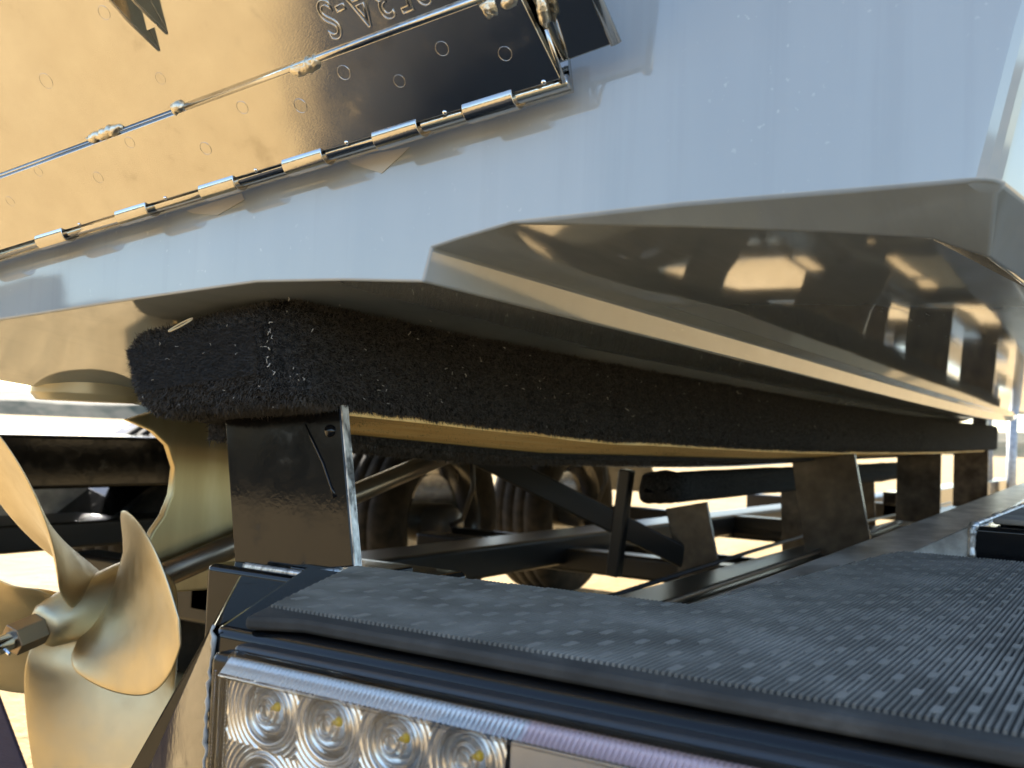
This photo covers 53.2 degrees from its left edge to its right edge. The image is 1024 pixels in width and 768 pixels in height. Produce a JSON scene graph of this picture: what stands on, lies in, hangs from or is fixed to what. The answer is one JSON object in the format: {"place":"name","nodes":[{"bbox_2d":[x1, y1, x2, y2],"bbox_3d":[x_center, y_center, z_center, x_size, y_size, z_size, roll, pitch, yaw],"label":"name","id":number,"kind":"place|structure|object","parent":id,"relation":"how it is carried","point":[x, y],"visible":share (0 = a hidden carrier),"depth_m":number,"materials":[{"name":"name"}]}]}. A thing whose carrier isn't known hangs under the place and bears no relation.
{"place":"outdoors","nodes":[
{"label":"outdoors","id":0,"kind":"place"},
{"bbox_2d":[0,415,1023,767],"bbox_3d":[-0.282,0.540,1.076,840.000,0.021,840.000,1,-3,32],"label":"ground","id":1,"kind":"structure","parent":0,"point":[30,569],"depth_m":5.12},
{"bbox_2d":[0,297,1023,767],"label":"boat trailer","id":2,"kind":"object","parent":1,"relation":"on","point":[326,621],"visible":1,"depth_m":0.67,"materials":[{"name":"black paint"}]},
{"bbox_2d":[0,696,26,767],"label":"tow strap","id":3,"kind":"object","parent":2,"relation":"hanging from","point":[11,755],"visible":1,"depth_m":1.01,"materials":[{"name":"purple"}]},
{"bbox_2d":[168,318,192,331],"bbox_3d":[-0.212,-0.038,0.655,0.022,0.009,0.005,1,-3,32],"label":"dry leaf","id":4,"kind":"object","parent":2,"relation":"on","point":[185,322],"visible":1,"depth_m":0.66,"materials":[{"name":"beige plant"}]},
{"bbox_2d":[0,0,1023,767],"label":"boat","id":5,"kind":"object","parent":2,"relation":"on","point":[818,200],"visible":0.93,"depth_m":0.55,"materials":[{"name":"grey plastic"}]},
{"bbox_2d":[0,390,1023,457],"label":"hills","id":6,"kind":"structure","parent":0,"point":[21,402],"depth_m":141.76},
{"bbox_2d":[0,381,1023,431],"label":"sky","id":7,"kind":"structure","parent":0,"point":[1001,425],"materials":[{"name":"white"}]}
]}

